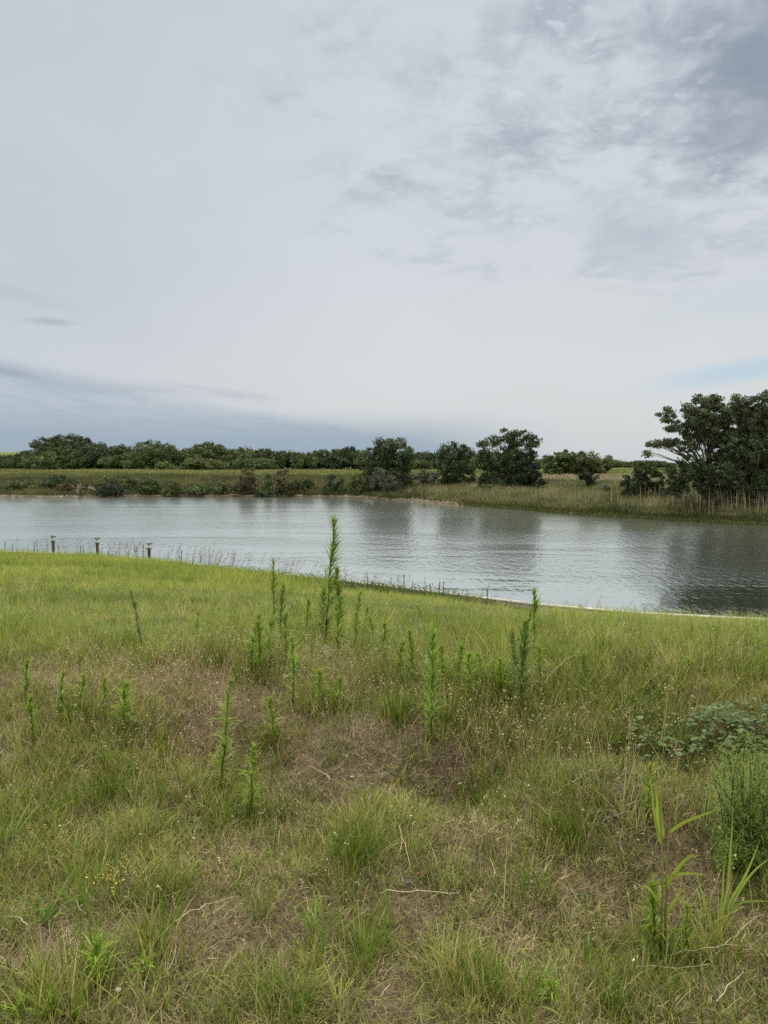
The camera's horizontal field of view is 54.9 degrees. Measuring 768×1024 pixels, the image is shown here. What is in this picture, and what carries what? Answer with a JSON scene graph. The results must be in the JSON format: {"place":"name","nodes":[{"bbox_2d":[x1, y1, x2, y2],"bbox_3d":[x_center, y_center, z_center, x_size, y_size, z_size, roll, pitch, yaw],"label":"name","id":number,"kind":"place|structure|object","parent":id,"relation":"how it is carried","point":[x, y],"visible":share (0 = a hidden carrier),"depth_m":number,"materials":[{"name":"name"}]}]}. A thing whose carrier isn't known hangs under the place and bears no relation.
{"place":"outdoors","nodes":[
{"label":"outdoors","id":0,"kind":"place"},
{"bbox_2d":[10,870,85,927],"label":"broad grass","id":1,"kind":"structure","parent":0,"point":[44,910],"depth_m":2.65,"materials":[{"name":"green plant"}]},
{"bbox_2d":[0,468,739,505],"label":"field grass","id":2,"kind":"structure","parent":0,"point":[615,474],"depth_m":150.61,"materials":[{"name":"plant"}]},
{"bbox_2d":[0,497,767,617],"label":"water","id":3,"kind":"structure","parent":0,"point":[573,560],"depth_m":42.03,"materials":[{"name":"liquid"}]},
{"bbox_2d":[459,498,767,525],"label":"sedge","id":4,"kind":"object","parent":3,"relation":"on","point":[693,518],"visible":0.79,"depth_m":61.62,"materials":[{"name":"green plant"}]},
{"bbox_2d":[0,452,767,1023],"bbox_3d":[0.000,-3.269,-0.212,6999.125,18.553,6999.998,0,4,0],"label":"ground","id":5,"kind":"structure","parent":0,"point":[360,758],"depth_m":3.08,"materials":[{"name":"plant"}]},
{"bbox_2d":[0,450,32,468],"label":"broadleaf tree","id":6,"kind":"object","parent":5,"relation":"on","point":[13,462],"visible":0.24,"depth_m":195.27,"materials":[{"name":"green plant"}]},
{"bbox_2d":[0,980,35,1022],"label":"horseweed","id":7,"kind":"object","parent":5,"relation":"on","point":[17,1006],"visible":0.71,"depth_m":2.19,"materials":[{"name":"green plant"}]},
{"bbox_2d":[20,693,41,746],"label":"horseweed","id":8,"kind":"object","parent":5,"relation":"on","point":[29,706],"visible":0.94,"depth_m":4.08,"materials":[{"name":"green plant"}]},
{"bbox_2d":[17,446,96,469],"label":"broadleaf tree","id":9,"kind":"object","parent":5,"relation":"on","point":[57,457],"visible":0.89,"depth_m":184.08,"materials":[{"name":"green plant"}]},
{"bbox_2d":[39,475,76,486],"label":"bank shrub","id":10,"kind":"object","parent":5,"relation":"on","point":[50,480],"visible":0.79,"depth_m":105.20,"materials":[{"name":"green plant"}]},
{"bbox_2d":[28,433,110,468],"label":"broadleaf tree","id":11,"kind":"object","parent":5,"relation":"on","point":[59,441],"visible":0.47,"depth_m":191.26,"materials":[{"name":"green plant"}]},
{"bbox_2d":[69,444,114,468],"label":"broadleaf tree","id":12,"kind":"object","parent":5,"relation":"on","point":[88,454],"visible":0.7,"depth_m":188.01,"materials":[{"name":"green plant"}]},
{"bbox_2d":[68,917,124,987],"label":"horseweed","id":13,"kind":"object","parent":5,"relation":"on","point":[94,954],"visible":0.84,"depth_m":2.34,"materials":[{"name":"green plant"}]},
{"bbox_2d":[68,623,135,654],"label":"grass tuft","id":14,"kind":"object","parent":5,"relation":"on","point":[102,644],"visible":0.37,"depth_m":5.90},
{"bbox_2d":[58,759,158,823],"bbox_3d":[-1.345,1.337,3.623,0.478,0.212,0.463,-3,5,-39],"label":"grass tuft","id":15,"kind":"object","parent":5,"relation":"on","point":[106,788],"visible":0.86,"depth_m":3.64,"materials":[{"name":"plant"}]},
{"bbox_2d":[95,483,129,495],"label":"bank shrub","id":16,"kind":"object","parent":5,"relation":"on","point":[111,488],"visible":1,"depth_m":101.30,"materials":[{"name":"green plant"}]},
{"bbox_2d":[86,852,148,894],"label":"yellow flower plant","id":17,"kind":"object","parent":5,"relation":"on","point":[120,873],"visible":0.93,"depth_m":2.78,"materials":[{"name":"green plant"}]},
{"bbox_2d":[94,451,154,468],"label":"broadleaf tree","id":18,"kind":"object","parent":5,"relation":"on","point":[127,461],"visible":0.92,"depth_m":186.10,"materials":[{"name":"green plant"}]},
{"bbox_2d":[110,678,139,735],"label":"horseweed","id":19,"kind":"object","parent":5,"relation":"on","point":[124,694],"visible":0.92,"depth_m":4.23,"materials":[{"name":"green plant"}]},
{"bbox_2d":[135,476,165,492],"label":"bank shrub","id":20,"kind":"object","parent":5,"relation":"on","point":[149,484],"visible":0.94,"depth_m":103.38,"materials":[{"name":"green plant"}]},
{"bbox_2d":[129,439,180,467],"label":"broadleaf tree","id":21,"kind":"object","parent":5,"relation":"on","point":[151,450],"visible":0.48,"depth_m":191.67,"materials":[{"name":"green plant"}]},
{"bbox_2d":[127,860,192,913],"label":"grass tuft","id":22,"kind":"object","parent":5,"relation":"on","point":[158,882],"visible":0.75,"depth_m":2.78,"materials":[{"name":"plant"}]},
{"bbox_2d":[150,448,188,466],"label":"broadleaf tree","id":23,"kind":"object","parent":5,"relation":"on","point":[175,457],"visible":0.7,"depth_m":189.62,"materials":[{"name":"green plant"}]},
{"bbox_2d":[159,481,184,496],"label":"bank shrub","id":24,"kind":"object","parent":5,"relation":"on","point":[173,488],"visible":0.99,"depth_m":102.50,"materials":[{"name":"green plant"}]},
{"bbox_2d":[178,456,229,469],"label":"bush","id":25,"kind":"object","parent":5,"relation":"on","point":[196,462],"visible":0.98,"depth_m":181.61,"materials":[{"name":"green plant"}]},
{"bbox_2d":[0,473,418,497],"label":"scrub","id":26,"kind":"object","parent":5,"relation":"on","point":[224,478],"visible":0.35,"depth_m":106.50,"materials":[{"name":"green plant"}]},
{"bbox_2d":[182,441,237,468],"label":"broadleaf tree","id":27,"kind":"object","parent":5,"relation":"on","point":[209,449],"visible":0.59,"depth_m":192.60,"materials":[{"name":"green plant"}]},
{"bbox_2d":[192,796,240,835],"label":"grass tuft","id":28,"kind":"object","parent":5,"relation":"on","point":[215,820],"visible":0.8,"depth_m":3.38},
{"bbox_2d":[188,627,245,671],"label":"grass tuft","id":29,"kind":"object","parent":5,"relation":"on","point":[220,648],"visible":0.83,"depth_m":4.89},
{"bbox_2d":[203,675,241,791],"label":"horseweed","id":30,"kind":"object","parent":5,"relation":"on","point":[224,742],"visible":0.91,"depth_m":3.80,"materials":[{"name":"green plant"}]},
{"bbox_2d":[232,467,257,493],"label":"bank shrub","id":31,"kind":"object","parent":5,"relation":"on","point":[249,479],"visible":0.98,"depth_m":102.53,"materials":[{"name":"green plant"}]},
{"bbox_2d":[236,741,267,821],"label":"horseweed","id":32,"kind":"object","parent":5,"relation":"on","point":[251,772],"visible":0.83,"depth_m":3.54,"materials":[{"name":"green plant"}]},
{"bbox_2d":[229,457,279,469],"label":"bush","id":33,"kind":"object","parent":5,"relation":"on","point":[258,464],"visible":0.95,"depth_m":182.72,"materials":[{"name":"green plant"}]},
{"bbox_2d":[245,609,270,681],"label":"horseweed","id":34,"kind":"object","parent":5,"relation":"on","point":[259,648],"visible":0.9,"depth_m":4.75,"materials":[{"name":"green plant"}]},
{"bbox_2d":[253,473,276,496],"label":"bank shrub","id":35,"kind":"object","parent":5,"relation":"on","point":[265,489],"visible":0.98,"depth_m":101.87,"materials":[{"name":"green plant"}]},
{"bbox_2d":[245,448,289,468],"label":"broadleaf tree","id":36,"kind":"object","parent":5,"relation":"on","point":[265,453],"visible":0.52,"depth_m":191.77,"materials":[{"name":"green plant"}]},
{"bbox_2d":[260,614,281,670],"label":"horseweed","id":37,"kind":"object","parent":5,"relation":"on","point":[270,623],"visible":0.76,"depth_m":4.95,"materials":[{"name":"green plant"}]},
{"bbox_2d":[260,554,282,637],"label":"horseweed","id":38,"kind":"object","parent":5,"relation":"on","point":[273,583],"visible":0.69,"depth_m":6.12,"materials":[{"name":"green plant"}]},
{"bbox_2d":[261,693,287,745],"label":"horseweed","id":39,"kind":"object","parent":5,"relation":"on","point":[269,703],"visible":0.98,"depth_m":4.27,"materials":[{"name":"green plant"}]},
{"bbox_2d":[271,582,290,654],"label":"horseweed","id":40,"kind":"object","parent":5,"relation":"on","point":[282,590],"visible":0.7,"depth_m":5.81,"materials":[{"name":"green plant"}]},
{"bbox_2d":[235,954,334,1023],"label":"grass tuft","id":41,"kind":"object","parent":5,"relation":"on","point":[286,1003],"visible":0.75,"depth_m":2.25,"materials":[{"name":"plant"}]},
{"bbox_2d":[274,468,296,496],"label":"bank shrub","id":42,"kind":"object","parent":5,"relation":"on","point":[284,486],"visible":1,"depth_m":102.74,"materials":[{"name":"green plant"}]},
{"bbox_2d":[274,606,300,665],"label":"horseweed","id":43,"kind":"object","parent":5,"relation":"on","point":[286,614],"visible":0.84,"depth_m":5.05,"materials":[{"name":"green plant"}]},
{"bbox_2d":[281,633,304,710],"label":"horseweed","id":44,"kind":"object","parent":5,"relation":"on","point":[293,659],"visible":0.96,"depth_m":4.54,"materials":[{"name":"green plant"}]},
{"bbox_2d":[290,452,321,469],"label":"broadleaf tree","id":45,"kind":"object","parent":5,"relation":"on","point":[302,460],"visible":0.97,"depth_m":189.42,"materials":[{"name":"green plant"}]},
{"bbox_2d":[308,665,331,714],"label":"horseweed","id":46,"kind":"object","parent":5,"relation":"on","point":[319,672],"visible":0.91,"depth_m":4.55,"materials":[{"name":"green plant"}]},
{"bbox_2d":[290,892,353,934],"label":"broad grass","id":47,"kind":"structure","parent":5,"relation":"on","point":[313,916],"depth_m":2.69,"materials":[{"name":"green plant"}]},
{"bbox_2d":[304,448,348,468],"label":"broadleaf tree","id":48,"kind":"object","parent":5,"relation":"on","point":[321,455],"visible":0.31,"depth_m":192.78,"materials":[{"name":"green plant"}]},
{"bbox_2d":[307,513,351,644],"bbox_3d":[-0.489,0.647,6.806,0.475,1.316,0.462,-3,5,-40],"label":"horseweed","id":49,"kind":"object","parent":5,"relation":"on","point":[332,548],"visible":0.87,"depth_m":6.80,"materials":[{"name":"green plant"}]},
{"bbox_2d":[321,474,345,494],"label":"bank shrub","id":50,"kind":"object","parent":5,"relation":"on","point":[332,485],"visible":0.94,"depth_m":101.56,"materials":[{"name":"green plant"}]},
{"bbox_2d":[321,607,352,661],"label":"horseweed","id":51,"kind":"object","parent":5,"relation":"on","point":[338,620],"visible":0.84,"depth_m":5.46,"materials":[{"name":"green plant"}]},
{"bbox_2d":[326,564,350,643],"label":"horseweed","id":52,"kind":"object","parent":5,"relation":"on","point":[339,588],"visible":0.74,"depth_m":6.65,"materials":[{"name":"green plant"}]},
{"bbox_2d":[296,805,397,892],"bbox_3d":[-0.157,1.368,3.038,0.441,0.249,0.452,0,4,0],"label":"grass tuft","id":53,"kind":"object","parent":5,"relation":"on","point":[351,845],"visible":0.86,"depth_m":3.06,"materials":[{"name":"plant"}]},
{"bbox_2d":[324,445,371,468],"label":"broadleaf tree","id":54,"kind":"object","parent":5,"relation":"on","point":[345,457],"visible":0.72,"depth_m":188.85,"materials":[{"name":"green plant"}]},
{"bbox_2d":[343,473,364,493],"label":"bank shrub","id":55,"kind":"object","parent":5,"relation":"on","point":[353,485],"visible":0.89,"depth_m":100.55,"materials":[{"name":"green plant"}]},
{"bbox_2d":[298,717,421,791],"bbox_3d":[-0.122,1.341,4.114,0.684,0.278,0.508,0,4,0],"label":"root tangle","id":56,"kind":"object","parent":5,"relation":"on","point":[368,749],"visible":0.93,"depth_m":4.11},
{"bbox_2d":[197,558,530,609],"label":"weeds","id":57,"kind":"object","parent":5,"relation":"on","point":[359,585],"visible":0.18,"depth_m":21.66,"materials":[{"name":"green plant"}]},
{"bbox_2d":[9,534,747,619],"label":"seeding grass","id":58,"kind":"structure","parent":5,"relation":"on","point":[209,554],"depth_m":26.82,"materials":[{"name":"plant"}]},
{"bbox_2d":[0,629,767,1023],"bbox_3d":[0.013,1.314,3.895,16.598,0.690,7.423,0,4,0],"label":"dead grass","id":59,"kind":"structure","parent":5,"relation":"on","point":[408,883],"depth_m":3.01,"materials":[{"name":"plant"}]},
{"bbox_2d":[0,555,767,653],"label":"grass","id":60,"kind":"structure","parent":5,"relation":"on","point":[123,594],"depth_m":10.95,"materials":[{"name":"plant"}]},
{"bbox_2d":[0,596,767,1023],"bbox_3d":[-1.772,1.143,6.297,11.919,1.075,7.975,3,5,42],"label":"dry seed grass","id":61,"kind":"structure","parent":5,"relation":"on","point":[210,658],"depth_m":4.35,"materials":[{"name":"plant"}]},
{"bbox_2d":[0,472,767,521],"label":"bank grass","id":62,"kind":"structure","parent":5,"relation":"on","point":[163,477],"depth_m":93.11,"materials":[{"name":"plant"}]},
{"bbox_2d":[0,548,767,624],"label":"tall grass","id":63,"kind":"structure","parent":5,"relation":"on","point":[156,565],"depth_m":22.62,"materials":[{"name":"plant"}]},
{"bbox_2d":[0,644,767,1023],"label":"weeds","id":64,"kind":"object","parent":5,"relation":"on","point":[434,830],"visible":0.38,"depth_m":3.31,"materials":[{"name":"green plant"}]},
{"bbox_2d":[353,436,416,489],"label":"broadleaf tree","id":65,"kind":"object","parent":5,"relation":"on","point":[387,453],"visible":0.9,"depth_m":99.94,"materials":[{"name":"green plant"}]},
{"bbox_2d":[5,551,767,620],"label":"retaining wall","id":66,"kind":"structure","parent":5,"relation":"on","point":[524,603],"depth_m":19.79,"materials":[{"name":"concrete"}]},
{"bbox_2d":[369,467,404,493],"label":"silver shrub","id":67,"kind":"object","parent":5,"relation":"on","point":[386,486],"visible":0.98,"depth_m":95.56,"materials":[{"name":"green plant"}]},
{"bbox_2d":[362,680,429,735],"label":"grass tuft","id":68,"kind":"object","parent":5,"relation":"on","point":[395,712],"visible":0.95,"depth_m":4.32,"materials":[{"name":"plant"}]},
{"bbox_2d":[399,626,423,686],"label":"horseweed","id":69,"kind":"object","parent":5,"relation":"on","point":[411,648],"visible":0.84,"depth_m":4.90,"materials":[{"name":"green plant"}]},
{"bbox_2d":[409,468,440,484],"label":"silver shrub","id":70,"kind":"object","parent":5,"relation":"on","point":[423,480],"visible":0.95,"depth_m":97.36,"materials":[{"name":"green plant"}]},
{"bbox_2d":[407,628,450,741],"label":"horseweed","id":71,"kind":"object","parent":5,"relation":"on","point":[431,679],"visible":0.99,"depth_m":4.18,"materials":[{"name":"green plant"}]},
{"bbox_2d":[395,734,495,810],"bbox_3d":[0.353,1.430,4.065,0.588,0.322,0.465,0,4,0],"label":"grass tuft","id":72,"kind":"object","parent":5,"relation":"on","point":[442,766],"visible":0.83,"depth_m":4.02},
{"bbox_2d":[411,682,486,740],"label":"grass tuft","id":73,"kind":"object","parent":5,"relation":"on","point":[450,716],"visible":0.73,"depth_m":4.35,"materials":[{"name":"plant"}]},
{"bbox_2d":[434,440,477,484],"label":"broadleaf tree","id":74,"kind":"object","parent":5,"relation":"on","point":[453,463],"visible":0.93,"depth_m":95.89,"materials":[{"name":"green plant"}]},
{"bbox_2d":[455,649,485,698],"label":"horseweed","id":75,"kind":"object","parent":5,"relation":"on","point":[468,661],"visible":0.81,"depth_m":4.60,"materials":[{"name":"green plant"}]},
{"bbox_2d":[457,766,501,814],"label":"grass tuft","id":76,"kind":"object","parent":5,"relation":"on","point":[478,799],"visible":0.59,"depth_m":3.85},
{"bbox_2d":[438,931,523,1017],"bbox_3d":[0.309,1.454,2.316,0.287,0.206,0.322,0,4,0],"label":"grass tuft","id":77,"kind":"object","parent":5,"relation":"on","point":[474,982],"visible":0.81,"depth_m":2.33,"materials":[{"name":"plant"}]},
{"bbox_2d":[203,479,767,511],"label":"dead stalks","id":78,"kind":"object","parent":5,"relation":"on","point":[696,499],"visible":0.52,"depth_m":60.38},
{"bbox_2d":[455,645,539,709],"bbox_3d":[0.738,1.053,4.671,0.604,0.365,0.607,0,4,0],"label":"grass tuft","id":79,"kind":"object","parent":5,"relation":"on","point":[495,673],"visible":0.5,"depth_m":4.65,"materials":[{"name":"plant"}]},
{"bbox_2d":[469,428,542,488],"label":"broadleaf tree","id":80,"kind":"object","parent":5,"relation":"on","point":[505,461],"visible":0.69,"depth_m":85.28,"materials":[{"name":"green plant"}]},
{"bbox_2d":[499,615,542,708],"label":"horseweed","id":81,"kind":"object","parent":5,"relation":"on","point":[525,635],"visible":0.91,"depth_m":4.50,"materials":[{"name":"green plant"}]},
{"bbox_2d":[502,451,548,489],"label":"bush","id":82,"kind":"object","parent":5,"relation":"on","point":[527,471],"visible":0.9,"depth_m":81.75,"materials":[{"name":"green plant"}]},
{"bbox_2d":[520,585,546,655],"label":"horseweed","id":83,"kind":"object","parent":5,"relation":"on","point":[535,606],"visible":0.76,"depth_m":5.67,"materials":[{"name":"green plant"}]},
{"bbox_2d":[526,644,556,701],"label":"horseweed","id":84,"kind":"object","parent":5,"relation":"on","point":[539,650],"visible":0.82,"depth_m":4.72,"materials":[{"name":"green plant"}]},
{"bbox_2d":[511,959,572,1016],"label":"broad grass","id":85,"kind":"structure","parent":5,"relation":"on","point":[540,983],"depth_m":2.31,"materials":[{"name":"green plant"}]},
{"bbox_2d":[540,449,582,474],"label":"broadleaf tree","id":86,"kind":"object","parent":5,"relation":"on","point":[558,462],"visible":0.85,"depth_m":122.59,"materials":[{"name":"green plant"}]},
{"bbox_2d":[526,789,606,858],"bbox_3d":[0.812,1.352,3.217,0.396,0.237,0.389,0,4,0],"label":"grass tuft","id":87,"kind":"object","parent":5,"relation":"on","point":[575,835],"visible":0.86,"depth_m":3.21,"materials":[{"name":"plant"}]},
{"bbox_2d":[414,480,767,519],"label":"reeds","id":88,"kind":"object","parent":5,"relation":"on","point":[545,492],"visible":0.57,"depth_m":71.09,"materials":[{"name":"green plant"}]},
{"bbox_2d":[570,450,615,474],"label":"broadleaf tree","id":89,"kind":"object","parent":5,"relation":"on","point":[598,465],"visible":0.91,"depth_m":120.66,"materials":[{"name":"green plant"}]},
{"bbox_2d":[563,951,672,1023],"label":"grass tuft","id":90,"kind":"object","parent":5,"relation":"on","point":[608,999],"visible":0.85,"depth_m":2.30,"materials":[{"name":"plant"}]},
{"bbox_2d":[574,783,691,856],"bbox_3d":[1.095,1.360,3.294,0.486,0.184,0.389,0,4,0],"label":"grass tuft","id":91,"kind":"object","parent":5,"relation":"on","point":[613,815],"visible":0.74,"depth_m":3.27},
{"bbox_2d":[619,464,666,497],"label":"shrub","id":92,"kind":"object","parent":5,"relation":"on","point":[634,485],"visible":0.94,"depth_m":65.75,"materials":[{"name":"green plant"}]},
{"bbox_2d":[622,460,671,467],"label":"bush","id":93,"kind":"object","parent":5,"relation":"on","point":[639,463],"visible":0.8,"depth_m":202.23,"materials":[{"name":"green plant"}]},
{"bbox_2d":[639,760,662,821],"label":"horseweed","id":94,"kind":"object","parent":5,"relation":"on","point":[650,769],"visible":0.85,"depth_m":3.26,"materials":[{"name":"green plant"}]},
{"bbox_2d":[631,876,672,962],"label":"horseweed","id":95,"kind":"object","parent":5,"relation":"on","point":[652,900],"visible":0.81,"depth_m":2.68,"materials":[{"name":"green plant"}]},
{"bbox_2d":[544,697,767,774],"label":"vine patch","id":96,"kind":"object","parent":5,"relation":"on","point":[729,720],"visible":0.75,"depth_m":4.17,"materials":[{"name":"green plant"}]},
{"bbox_2d":[641,674,722,959],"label":"broad grass","id":97,"kind":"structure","parent":5,"relation":"on","point":[659,826],"depth_m":2.64,"materials":[{"name":"green plant"}]},
{"bbox_2d":[672,899,702,957],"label":"horseweed","id":98,"kind":"object","parent":5,"relation":"on","point":[686,920],"visible":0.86,"depth_m":2.65,"materials":[{"name":"green plant"}]},
{"bbox_2d":[660,453,716,507],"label":"shrub","id":99,"kind":"object","parent":5,"relation":"on","point":[675,488],"visible":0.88,"depth_m":59.36,"materials":[{"name":"green plant"}]},
{"bbox_2d":[641,393,736,496],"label":"cottonwood tree","id":100,"kind":"object","parent":5,"relation":"on","point":[706,425],"visible":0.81,"depth_m":61.28,"materials":[{"name":"green plant"}]},
{"bbox_2d":[693,462,751,505],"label":"shrub","id":101,"kind":"object","parent":5,"relation":"on","point":[720,476],"visible":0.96,"depth_m":58.47,"materials":[{"name":"green plant"}]},
{"bbox_2d":[693,813,767,938],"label":"broad grass","id":102,"kind":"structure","parent":5,"relation":"on","point":[740,886],"depth_m":2.74,"materials":[{"name":"green plant"}]},
{"bbox_2d":[698,722,767,878],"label":"feathery bush","id":103,"kind":"object","parent":5,"relation":"on","point":[747,818],"visible":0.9,"depth_m":3.02,"materials":[{"name":"green plant"}]},
{"bbox_2d":[718,389,767,496],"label":"cottonwood tree","id":104,"kind":"object","parent":5,"relation":"on","point":[746,446],"visible":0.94,"depth_m":59.21,"materials":[{"name":"green plant"}]},
{"bbox_2d":[741,468,767,506],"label":"shrub","id":105,"kind":"object","parent":5,"relation":"on","point":[760,484],"visible":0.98,"depth_m":57.96,"materials":[{"name":"green plant"}]},
{"bbox_2d":[0,579,767,669],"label":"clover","id":106,"kind":"object","parent":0,"point":[454,608],"visible":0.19,"depth_m":9.03,"materials":[{"name":"green plant"}]},
{"bbox_2d":[0,0,767,463],"label":"sky","id":107,"kind":"structure","parent":0,"point":[305,226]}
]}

